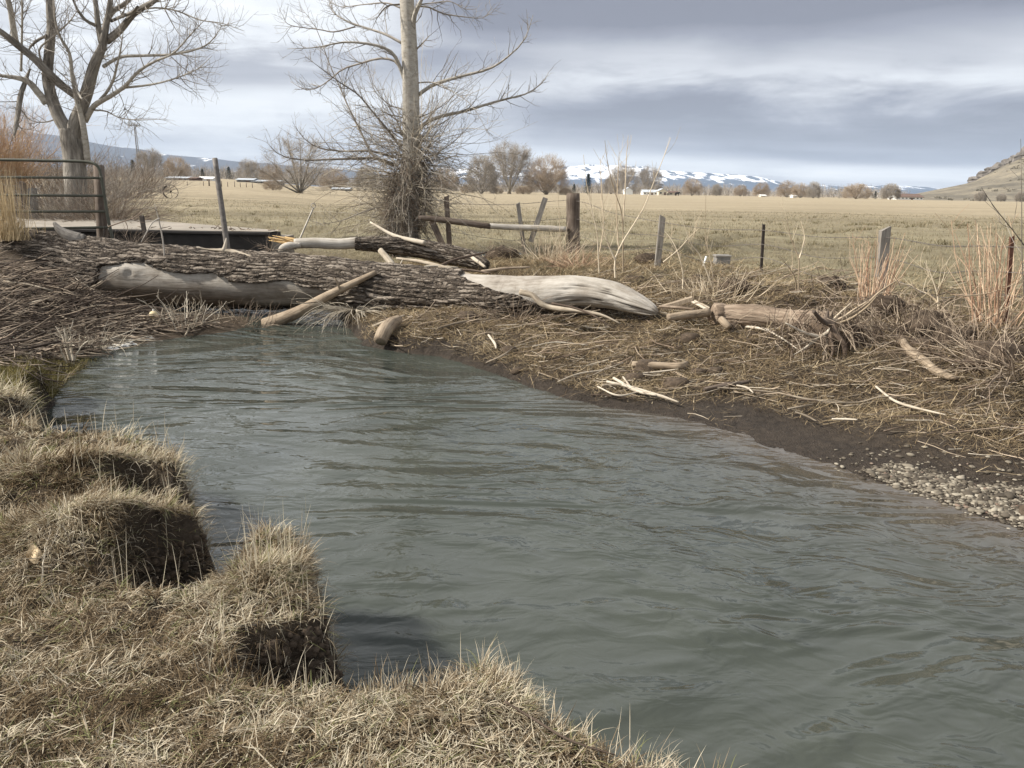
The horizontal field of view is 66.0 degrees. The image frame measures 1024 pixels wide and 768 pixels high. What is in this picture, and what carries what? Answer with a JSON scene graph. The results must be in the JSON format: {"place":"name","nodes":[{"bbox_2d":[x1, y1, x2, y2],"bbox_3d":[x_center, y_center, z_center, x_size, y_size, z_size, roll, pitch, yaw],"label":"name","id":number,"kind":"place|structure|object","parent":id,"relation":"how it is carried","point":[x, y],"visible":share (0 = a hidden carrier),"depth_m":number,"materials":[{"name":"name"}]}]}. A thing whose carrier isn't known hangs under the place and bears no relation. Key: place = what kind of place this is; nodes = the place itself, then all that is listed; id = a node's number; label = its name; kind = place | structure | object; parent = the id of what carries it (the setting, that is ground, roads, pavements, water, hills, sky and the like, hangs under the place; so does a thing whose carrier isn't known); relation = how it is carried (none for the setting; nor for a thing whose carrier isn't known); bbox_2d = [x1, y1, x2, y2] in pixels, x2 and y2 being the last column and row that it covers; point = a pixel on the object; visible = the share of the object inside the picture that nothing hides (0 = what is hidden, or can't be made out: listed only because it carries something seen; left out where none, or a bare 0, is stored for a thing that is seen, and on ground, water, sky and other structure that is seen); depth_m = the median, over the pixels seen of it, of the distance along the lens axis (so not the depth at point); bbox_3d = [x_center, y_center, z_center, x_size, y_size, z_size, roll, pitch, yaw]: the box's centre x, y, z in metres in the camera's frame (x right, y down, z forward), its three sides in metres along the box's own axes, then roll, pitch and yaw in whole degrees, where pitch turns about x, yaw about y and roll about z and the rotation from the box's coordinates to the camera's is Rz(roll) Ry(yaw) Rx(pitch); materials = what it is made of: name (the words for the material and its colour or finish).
{"place":"outdoors","nodes":[
{"label":"outdoors","id":0,"kind":"place"},
{"bbox_2d":[0,129,391,185],"bbox_3d":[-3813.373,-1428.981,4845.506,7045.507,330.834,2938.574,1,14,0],"label":"hills","id":1,"kind":"structure","parent":0,"point":[129,153],"depth_m":4694.51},
{"bbox_2d":[0,177,1023,767],"bbox_3d":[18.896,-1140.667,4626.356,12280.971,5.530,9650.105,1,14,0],"label":"ground","id":2,"kind":"structure","parent":0,"point":[802,437],"depth_m":8.34,"materials":[{"name":"plant"}]},
{"bbox_2d":[0,165,43,241],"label":"tall grass clump","id":3,"kind":"object","parent":2,"relation":"on","point":[15,231],"visible":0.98,"depth_m":13.30,"materials":[{"name":"plant"}]},
{"bbox_2d":[0,93,96,206],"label":"willow bush","id":4,"kind":"object","parent":2,"relation":"on","point":[16,153],"visible":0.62,"depth_m":28.98,"materials":[{"name":"plant"}]},
{"bbox_2d":[0,351,100,423],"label":"mossy turf","id":5,"kind":"structure","parent":2,"relation":"on","point":[11,371],"depth_m":7.51,"materials":[{"name":"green plant"}]},
{"bbox_2d":[39,321,88,363],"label":"dead bush","id":6,"kind":"object","parent":5,"relation":"on","point":[69,356],"visible":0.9,"depth_m":9.14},
{"bbox_2d":[0,158,113,238],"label":"farm gate","id":7,"kind":"structure","parent":2,"relation":"on","point":[105,211],"depth_m":13.90,"materials":[{"name":"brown metal"}]},
{"bbox_2d":[0,509,113,577],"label":"dead weed","id":8,"kind":"object","parent":2,"relation":"on","point":[71,549],"visible":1,"depth_m":3.34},
{"bbox_2d":[11,132,126,203],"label":"brush bush","id":9,"kind":"object","parent":2,"relation":"on","point":[60,172],"visible":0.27,"depth_m":42.30,"materials":[{"name":"plant"}]},
{"bbox_2d":[93,165,107,237],"bbox_3d":[-7.426,-3.085,14.255,0.196,1.699,0.286,1,14,0],"label":"gate post","id":10,"kind":"object","parent":2,"relation":"on","point":[101,219],"visible":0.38,"depth_m":14.15,"materials":[{"name":"brown wood"}]},
{"bbox_2d":[0,143,203,221],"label":"bramble bush","id":11,"kind":"object","parent":2,"relation":"on","point":[52,201],"visible":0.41,"depth_m":20.32,"materials":[{"name":"plant"}]},
{"bbox_2d":[35,144,175,201],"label":"brush bush","id":12,"kind":"object","parent":2,"relation":"on","point":[115,183],"visible":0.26,"depth_m":46.71,"materials":[{"name":"plant"}]},
{"bbox_2d":[0,241,240,394],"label":"stick heap","id":13,"kind":"object","parent":2,"relation":"on","point":[87,323],"visible":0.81,"depth_m":10.78,"materials":[{"name":"wood"}]},
{"bbox_2d":[1,286,173,311],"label":"drift branch","id":14,"kind":"object","parent":13,"relation":"on","point":[75,299],"visible":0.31,"depth_m":11.67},
{"bbox_2d":[59,306,151,358],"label":"dead bush","id":15,"kind":"object","parent":13,"relation":"on","point":[105,346],"visible":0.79,"depth_m":9.94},
{"bbox_2d":[0,254,219,359],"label":"straw drift","id":16,"kind":"object","parent":13,"relation":"on","point":[60,320],"visible":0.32,"depth_m":10.75,"materials":[{"name":"plant"}]},
{"bbox_2d":[138,290,234,329],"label":"dead bush","id":17,"kind":"object","parent":13,"relation":"on","point":[196,315],"visible":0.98,"depth_m":11.39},
{"bbox_2d":[16,168,227,222],"bbox_3d":[-10.461,-4.161,20.394,5.143,3.342,5.916,1,14,0],"label":"bramble bush","id":18,"kind":"object","parent":2,"relation":"on","point":[115,214],"visible":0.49,"depth_m":19.86,"materials":[{"name":"plant"}]},
{"bbox_2d":[52,151,201,197],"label":"brush bush","id":19,"kind":"object","parent":2,"relation":"on","point":[149,176],"visible":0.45,"depth_m":58.44,"materials":[{"name":"plant"}]},
{"bbox_2d":[0,0,267,217],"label":"cottonwood tree","id":20,"kind":"object","parent":2,"relation":"on","point":[72,129],"visible":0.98,"depth_m":20.36,"materials":[{"name":"grey plant"}]},
{"bbox_2d":[132,146,164,177],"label":"bare tree","id":21,"kind":"object","parent":2,"relation":"on","point":[152,157],"visible":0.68,"depth_m":345.64,"materials":[{"name":"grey plant"}]},
{"bbox_2d":[7,217,294,252],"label":"bridge","id":22,"kind":"structure","parent":2,"relation":"on","point":[183,234],"depth_m":16.06,"materials":[{"name":"concrete"}]},
{"bbox_2d":[115,161,199,191],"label":"brush bush","id":23,"kind":"object","parent":2,"relation":"on","point":[166,182],"visible":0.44,"depth_m":77.51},
{"bbox_2d":[161,155,193,176],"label":"bare tree","id":24,"kind":"object","parent":2,"relation":"on","point":[173,164],"visible":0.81,"depth_m":317.33,"materials":[{"name":"brown plant"}]},
{"bbox_2d":[212,158,229,248],"bbox_3d":[-5.053,-3.071,13.725,0.095,1.683,0.488,-9,17,-35],"label":"leaning pole","id":25,"kind":"object","parent":2,"relation":"on","point":[220,200],"visible":0.77,"depth_m":13.69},
{"bbox_2d":[125,480,350,697],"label":"soil crumbs","id":26,"kind":"object","parent":2,"relation":"on","point":[295,641],"visible":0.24,"depth_m":3.13,"materials":[{"name":"soil"}]},
{"bbox_2d":[172,293,315,331],"bbox_3d":[-4.202,-1.054,12.220,2.066,0.747,1.872,-12,19,-42],"label":"dry weed","id":27,"kind":"object","parent":2,"relation":"on","point":[248,316],"visible":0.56,"depth_m":12.24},
{"bbox_2d":[235,158,260,178],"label":"bare tree","id":28,"kind":"object","parent":2,"relation":"on","point":[248,168],"visible":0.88,"depth_m":366.24,"materials":[{"name":"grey plant"}]},
{"bbox_2d":[251,129,341,192],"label":"willow tree","id":29,"kind":"object","parent":2,"relation":"on","point":[304,179],"visible":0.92,"depth_m":112.94,"materials":[{"name":"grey plant"}]},
{"bbox_2d":[261,270,376,324],"bbox_3d":[-2.995,-1.258,12.044,1.864,0.993,0.356,3,14,9],"label":"branch","id":30,"kind":"object","parent":2,"relation":"on","point":[293,314],"visible":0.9,"depth_m":12.06,"materials":[{"name":"beige wood"}]},
{"bbox_2d":[317,166,350,188],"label":"bare tree","id":31,"kind":"object","parent":2,"relation":"on","point":[336,184],"visible":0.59,"depth_m":250.99,"materials":[{"name":"brown plant"}]},
{"bbox_2d":[286,283,390,332],"bbox_3d":[-2.445,-1.003,12.091,2.052,1.205,1.877,1,14,0],"label":"dry weed","id":32,"kind":"object","parent":2,"relation":"on","point":[338,310],"visible":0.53,"depth_m":11.89,"materials":[{"name":"plant"}]},
{"bbox_2d":[0,353,743,767],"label":"grass","id":33,"kind":"structure","parent":2,"relation":"on","point":[288,559],"depth_m":2.72,"materials":[{"name":"plant"}]},
{"bbox_2d":[504,700,615,755],"bbox_3d":[0.138,1.067,2.429,0.378,0.063,0.037,8,15,26],"label":"dry stalk","id":34,"kind":"object","parent":33,"relation":"on","point":[541,723],"visible":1,"depth_m":2.42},
{"bbox_2d":[373,315,401,344],"bbox_3d":[-1.669,-0.719,10.608,0.199,0.352,0.561,7,15,23],"label":"sunken log end","id":35,"kind":"object","parent":2,"relation":"on","point":[383,333],"visible":0.98,"depth_m":10.46,"materials":[{"name":"beige wood"}]},
{"bbox_2d":[247,0,557,259],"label":"cottonwood tree","id":36,"kind":"object","parent":2,"relation":"on","point":[402,210],"visible":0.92,"depth_m":17.45,"materials":[{"name":"grey plant"}]},
{"bbox_2d":[431,167,460,191],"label":"bare tree","id":37,"kind":"object","parent":2,"relation":"on","point":[454,180],"visible":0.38,"depth_m":288.97,"materials":[{"name":"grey plant"}]},
{"bbox_2d":[444,196,451,244],"bbox_3d":[-1.415,-3.479,17.518,0.150,1.390,0.311,-10,17,-37],"label":"fence post","id":38,"kind":"object","parent":2,"relation":"on","point":[448,228],"visible":0.62,"depth_m":17.46,"materials":[{"name":"brown wood"}]},
{"bbox_2d":[10,162,910,197],"bbox_3d":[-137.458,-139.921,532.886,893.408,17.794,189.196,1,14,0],"label":"woods","id":39,"kind":"object","parent":2,"relation":"on","point":[726,192],"visible":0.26,"depth_m":479.23,"materials":[{"name":"plant"}]},
{"bbox_2d":[463,153,501,193],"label":"bare tree","id":40,"kind":"object","parent":2,"relation":"on","point":[484,176],"visible":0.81,"depth_m":230.68,"materials":[{"name":"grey plant"}]},
{"bbox_2d":[478,238,527,260],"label":"earth clump","id":41,"kind":"object","parent":2,"relation":"on","point":[496,253],"visible":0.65,"depth_m":16.71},
{"bbox_2d":[440,273,570,333],"bbox_3d":[0.163,-1.022,10.987,1.880,0.950,2.492,7,15,24],"label":"dry weed","id":42,"kind":"object","parent":2,"relation":"on","point":[517,315],"visible":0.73,"depth_m":10.83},
{"bbox_2d":[519,289,620,323],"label":"white branch","id":43,"kind":"object","parent":42,"relation":"on","point":[535,297],"visible":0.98,"depth_m":10.51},
{"bbox_2d":[483,139,536,193],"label":"bare tree","id":44,"kind":"object","parent":2,"relation":"on","point":[514,158],"visible":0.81,"depth_m":243.35,"materials":[{"name":"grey plant"}]},
{"bbox_2d":[41,198,1023,331],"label":"field grass","id":45,"kind":"structure","parent":2,"relation":"on","point":[945,225],"depth_m":25.33,"materials":[{"name":"plant"}]},
{"bbox_2d":[521,151,570,194],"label":"bare tree","id":46,"kind":"object","parent":2,"relation":"on","point":[545,177],"visible":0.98,"depth_m":239.45,"materials":[{"name":"brown plant"}]},
{"bbox_2d":[499,220,599,265],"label":"dry weed","id":47,"kind":"object","parent":2,"relation":"on","point":[548,251],"visible":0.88,"depth_m":16.15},
{"bbox_2d":[566,193,579,252],"bbox_3d":[1.353,-3.377,17.317,0.331,1.596,0.437,-3,14,-16],"label":"corner post","id":48,"kind":"object","parent":2,"relation":"on","point":[572,211],"visible":0.74,"depth_m":17.18,"materials":[{"name":"brown wood"}]},
{"bbox_2d":[418,215,566,231],"bbox_3d":[-0.426,-3.490,17.175,3.242,0.305,0.195,1,14,1],"label":"fence rail","id":49,"kind":"object","parent":48,"relation":"attached to","point":[476,224],"visible":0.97,"depth_m":17.13,"materials":[{"name":"brown wood"}]},
{"bbox_2d":[528,197,547,242],"bbox_3d":[0.563,-3.578,17.188,0.428,0.984,0.090,-4,15,-19],"label":"leaning plank","id":50,"kind":"object","parent":49,"relation":"attached to","point":[541,210],"visible":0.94,"depth_m":17.16,"materials":[{"name":"grey wood"}]},
{"bbox_2d":[446,200,1023,248],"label":"barbed wire","id":51,"kind":"object","parent":48,"relation":"attached to","point":[765,230],"visible":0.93,"depth_m":12.50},
{"bbox_2d":[538,242,621,269],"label":"dry weed","id":52,"kind":"object","parent":2,"relation":"on","point":[568,263],"visible":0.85,"depth_m":15.05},
{"bbox_2d":[579,145,620,272],"bbox_3d":[1.331,-2.710,12.213,0.695,1.955,0.397,-7,16,-30],"label":"sapling","id":53,"kind":"object","parent":2,"relation":"on","point":[602,238],"visible":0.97,"depth_m":12.24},
{"bbox_2d":[595,135,635,272],"bbox_3d":[1.593,-2.880,12.604,0.475,2.173,0.822,12,17,37],"label":"sapling","id":54,"kind":"object","parent":2,"relation":"on","point":[624,192],"visible":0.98,"depth_m":12.59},
{"bbox_2d":[606,164,640,193],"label":"bare tree","id":55,"kind":"object","parent":2,"relation":"on","point":[630,175],"visible":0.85,"depth_m":404.86,"materials":[{"name":"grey plant"}]},
{"bbox_2d":[595,129,679,277],"bbox_3d":[1.804,-2.747,11.975,1.354,2.247,0.411,-4,15,-19],"label":"sapling","id":56,"kind":"object","parent":2,"relation":"on","point":[607,241],"visible":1,"depth_m":11.98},
{"bbox_2d":[634,164,664,193],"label":"bare tree","id":57,"kind":"object","parent":2,"relation":"on","point":[645,179],"visible":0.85,"depth_m":424.10,"materials":[{"name":"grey plant"}]},
{"bbox_2d":[624,244,675,263],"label":"earth clump","id":58,"kind":"object","parent":2,"relation":"on","point":[646,257],"visible":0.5,"depth_m":15.47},
{"bbox_2d":[654,215,665,267],"bbox_3d":[2.695,-2.510,14.407,0.152,1.159,0.092,1,14,0],"label":"fence post","id":59,"kind":"object","parent":2,"relation":"on","point":[659,243],"visible":0.74,"depth_m":14.35,"materials":[{"name":"grey wood"}]},
{"bbox_2d":[455,218,1023,273],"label":"barbed wire","id":60,"kind":"object","parent":59,"relation":"attached to","point":[757,244],"visible":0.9,"depth_m":13.28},
{"bbox_2d":[632,361,688,376],"bbox_3d":[1.680,-0.207,8.803,0.634,0.134,0.299,9,16,29],"label":"log piece","id":61,"kind":"object","parent":2,"relation":"on","point":[661,365],"visible":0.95,"depth_m":8.70,"materials":[{"name":"beige wood"}]},
{"bbox_2d":[340,245,1023,481],"bbox_3d":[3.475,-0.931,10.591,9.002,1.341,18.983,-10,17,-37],"label":"straw litter","id":62,"kind":"object","parent":2,"relation":"on","point":[522,263],"visible":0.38,"depth_m":9.40,"materials":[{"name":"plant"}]},
{"bbox_2d":[269,235,489,270],"bbox_3d":[-2.526,-2.550,15.259,4.276,0.599,0.681,2,14,5],"label":"broken log","id":63,"kind":"object","parent":62,"relation":"on","point":[437,252],"visible":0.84,"depth_m":15.13,"materials":[{"name":"brown wood"}]},
{"bbox_2d":[370,221,425,245],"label":"dead branch","id":64,"kind":"object","parent":63,"relation":"on","point":[417,241],"visible":0.99,"depth_m":15.17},
{"bbox_2d":[703,380,750,390],"bbox_3d":[2.229,0.015,8.165,0.539,0.094,0.057,-3,14,-17],"label":"drift stick","id":65,"kind":"object","parent":62,"relation":"on","point":[709,388],"visible":0.98,"depth_m":8.14,"materials":[{"name":"brown wood"}]},
{"bbox_2d":[717,387,907,403],"bbox_3d":[2.877,0.106,7.756,1.858,0.101,0.174,6,15,20],"label":"drift stick","id":66,"kind":"object","parent":62,"relation":"on","point":[813,399],"visible":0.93,"depth_m":7.66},
{"bbox_2d":[875,386,945,414],"bbox_3d":[3.658,0.172,7.312,0.057,0.089,0.960,-2,14,-11],"label":"drift stick","id":67,"kind":"object","parent":62,"relation":"on","point":[898,402],"visible":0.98,"depth_m":7.28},
{"bbox_2d":[888,334,959,379],"bbox_3d":[4.253,-0.285,8.252,0.216,0.228,1.414,2,14,4],"label":"driftwood","id":68,"kind":"object","parent":62,"relation":"on","point":[927,362],"visible":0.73,"depth_m":8.06,"materials":[{"name":"beige wood"}]},
{"bbox_2d":[651,210,717,288],"bbox_3d":[2.426,-1.861,11.391,1.020,1.309,0.459,7,15,23],"label":"sapling","id":69,"kind":"object","parent":2,"relation":"on","point":[706,243],"visible":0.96,"depth_m":11.37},
{"bbox_2d":[666,308,710,320],"bbox_3d":[2.219,-0.868,9.884,0.581,0.139,0.112,-3,14,-16],"label":"log","id":70,"kind":"object","parent":2,"relation":"on","point":[689,314],"visible":1,"depth_m":9.84,"materials":[{"name":"beige wood"}]},
{"bbox_2d":[682,177,704,195],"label":"bare tree","id":71,"kind":"object","parent":2,"relation":"on","point":[691,189],"visible":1,"depth_m":386.50,"materials":[{"name":"brown plant"}]},
{"bbox_2d":[641,260,793,302],"bbox_3d":[2.909,-1.489,11.489,1.885,0.609,2.210,-6,16,-27],"label":"dry weed","id":72,"kind":"object","parent":2,"relation":"on","point":[707,294],"visible":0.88,"depth_m":11.15,"materials":[{"name":"plant"}]},
{"bbox_2d":[703,254,731,265],"bbox_3d":[3.894,-2.321,15.066,0.527,0.294,0.280,1,14,0],"label":"concrete trough","id":73,"kind":"object","parent":2,"relation":"on","point":[725,258],"visible":0.61,"depth_m":14.93,"materials":[{"name":"white paint"}]},
{"bbox_2d":[417,274,1023,514],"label":"earth clods","id":74,"kind":"object","parent":2,"relation":"on","point":[670,381],"visible":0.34,"depth_m":8.94,"materials":[{"name":"soil"}]},
{"bbox_2d":[704,266,762,293],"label":"earth clump","id":75,"kind":"object","parent":2,"relation":"on","point":[733,282],"visible":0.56,"depth_m":11.37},
{"bbox_2d":[707,303,833,329],"bbox_3d":[3.143,-0.808,9.702,1.514,0.311,0.492,7,15,23],"label":"shore log","id":76,"kind":"object","parent":2,"relation":"on","point":[723,314],"visible":0.58,"depth_m":9.73,"materials":[{"name":"brown wood"}]},
{"bbox_2d":[775,181,797,196],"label":"bare tree","id":77,"kind":"object","parent":2,"relation":"on","point":[786,189],"visible":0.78,"depth_m":367.81,"materials":[{"name":"brown plant"}]},
{"bbox_2d":[773,196,806,292],"bbox_3d":[3.773,-1.789,10.690,0.355,1.466,0.749,8,16,27],"label":"sapling","id":78,"kind":"object","parent":2,"relation":"on","point":[799,256],"visible":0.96,"depth_m":10.70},
{"bbox_2d":[790,181,809,197],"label":"bare tree","id":79,"kind":"object","parent":2,"relation":"on","point":[802,191],"visible":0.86,"depth_m":348.10,"materials":[{"name":"brown plant"}]},
{"bbox_2d":[805,180,820,197],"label":"bare tree","id":80,"kind":"object","parent":2,"relation":"on","point":[814,189],"visible":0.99,"depth_m":319.27,"materials":[{"name":"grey plant"}]},
{"bbox_2d":[806,257,861,291],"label":"earth clump","id":81,"kind":"object","parent":2,"relation":"on","point":[840,282],"visible":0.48,"depth_m":11.37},
{"bbox_2d":[727,274,943,376],"bbox_3d":[3.683,-0.362,8.991,2.368,1.766,1.767,1,14,0],"label":"root stump","id":82,"kind":"object","parent":2,"relation":"on","point":[827,332],"visible":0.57,"depth_m":8.78,"materials":[{"name":"brown wood"}]},
{"bbox_2d":[840,182,872,198],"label":"round bush","id":83,"kind":"object","parent":2,"relation":"on","point":[856,191],"visible":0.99,"depth_m":318.75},
{"bbox_2d":[874,226,890,293],"bbox_3d":[5.220,-1.579,11.124,0.188,1.287,0.102,1,14,0],"label":"fence post","id":84,"kind":"object","parent":2,"relation":"on","point":[882,235],"visible":0.51,"depth_m":11.01,"materials":[{"name":"grey wood"}]},
{"bbox_2d":[448,231,1020,298],"bbox_3d":[4.874,-1.559,11.164,2.103,0.325,18.051,-9,17,-36],"label":"barbed wire","id":85,"kind":"object","parent":84,"relation":"attached to","point":[1019,296],"visible":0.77,"depth_m":13.53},
{"bbox_2d":[849,226,917,300],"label":"willow clump","id":86,"kind":"object","parent":2,"relation":"on","point":[865,290],"visible":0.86,"depth_m":10.12,"materials":[{"name":"plant"}]},
{"bbox_2d":[843,269,928,318],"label":"earth clump","id":87,"kind":"object","parent":2,"relation":"on","point":[888,299],"visible":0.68,"depth_m":9.71,"materials":[{"name":"plant"}]},
{"bbox_2d":[880,183,901,199],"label":"round bush","id":88,"kind":"object","parent":2,"relation":"on","point":[886,191],"visible":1,"depth_m":314.09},
{"bbox_2d":[815,290,988,352],"bbox_3d":[4.530,-0.743,9.113,2.295,0.644,1.937,-9,17,-36],"label":"dry weed","id":89,"kind":"object","parent":2,"relation":"on","point":[900,329],"visible":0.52,"depth_m":8.81,"materials":[{"name":"plant"}]},
{"bbox_2d":[820,449,1023,530],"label":"pebbles","id":90,"kind":"object","parent":2,"relation":"on","point":[997,503],"visible":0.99,"depth_m":5.76,"materials":[{"name":"gravel"}]},
{"bbox_2d":[894,247,965,308],"bbox_3d":[4.911,-1.186,9.385,0.528,0.953,0.885,1,14,0],"label":"sapling","id":91,"kind":"object","parent":2,"relation":"on","point":[937,291],"visible":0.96,"depth_m":9.39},
{"bbox_2d":[846,285,1023,390],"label":"dry weed","id":92,"kind":"object","parent":2,"relation":"on","point":[972,338],"visible":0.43,"depth_m":8.24,"materials":[{"name":"plant"}]},
{"bbox_2d":[883,291,988,338],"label":"earth clump","id":93,"kind":"object","parent":2,"relation":"on","point":[927,318],"visible":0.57,"depth_m":8.83,"materials":[{"name":"plant"}]},
{"bbox_2d":[851,300,1023,420],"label":"dry weed","id":94,"kind":"object","parent":2,"relation":"on","point":[1000,362],"visible":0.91,"depth_m":7.48,"materials":[{"name":"plant"}]},
{"bbox_2d":[916,324,1023,374],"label":"earth clump","id":95,"kind":"object","parent":2,"relation":"on","point":[1019,353],"visible":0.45,"depth_m":7.71,"materials":[{"name":"soil"}]},
{"bbox_2d":[922,313,1017,348],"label":"earth clump","id":96,"kind":"object","parent":2,"relation":"on","point":[966,331],"visible":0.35,"depth_m":8.65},
{"bbox_2d":[935,204,1023,329],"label":"willow clump","id":97,"kind":"object","parent":2,"relation":"on","point":[980,282],"visible":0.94,"depth_m":8.78,"materials":[{"name":"plant"}]},
{"bbox_2d":[980,163,1023,295],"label":"sapling","id":98,"kind":"object","parent":2,"relation":"on","point":[994,208],"visible":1,"depth_m":8.16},
{"bbox_2d":[1003,235,1014,324],"bbox_3d":[5.527,-1.033,8.785,0.150,1.232,0.033,1,14,0],"label":"steel post","id":99,"kind":"object","parent":2,"relation":"on","point":[1010,256],"visible":0.62,"depth_m":8.72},
{"bbox_2d":[0,0,1023,188],"label":"sky","id":100,"kind":"structure","parent":0,"point":[918,93],"materials":[{"name":"grey"}]},
{"bbox_2d":[38,306,1023,767],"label":"water","id":101,"kind":"structure","parent":0,"point":[714,594],"depth_m":4.76,"materials":[{"name":"liquid"}]},
{"bbox_2d":[0,229,658,316],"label":"fallen log","id":102,"kind":"object","parent":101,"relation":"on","point":[263,279],"visible":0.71,"depth_m":12.53,"materials":[{"name":"brown wood"}]},
{"bbox_2d":[53,222,84,240],"bbox_3d":[-7.599,-2.571,13.521,0.552,0.408,0.244,1,14,0],"label":"driftwood shard","id":103,"kind":"object","parent":102,"relation":"on","point":[65,233],"visible":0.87,"depth_m":13.44,"materials":[{"name":"grey wood"}]},
{"bbox_2d":[432,165,938,194],"bbox_3d":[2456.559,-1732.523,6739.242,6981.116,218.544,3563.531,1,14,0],"label":"mountains","id":104,"kind":"structure","parent":0,"point":[670,178],"depth_m":6255.91,"materials":[{"name":"snow"}]},
{"bbox_2d":[917,158,1023,201],"bbox_3d":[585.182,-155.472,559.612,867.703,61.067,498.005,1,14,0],"label":"hillside","id":105,"kind":"structure","parent":0,"point":[1001,177],"depth_m":423.04,"materials":[{"name":"plant"}]},
{"bbox_2d":[967,146,1023,182],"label":"rock outcrop","id":106,"kind":"object","parent":105,"relation":"on","point":[1003,162],"visible":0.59,"depth_m":490.29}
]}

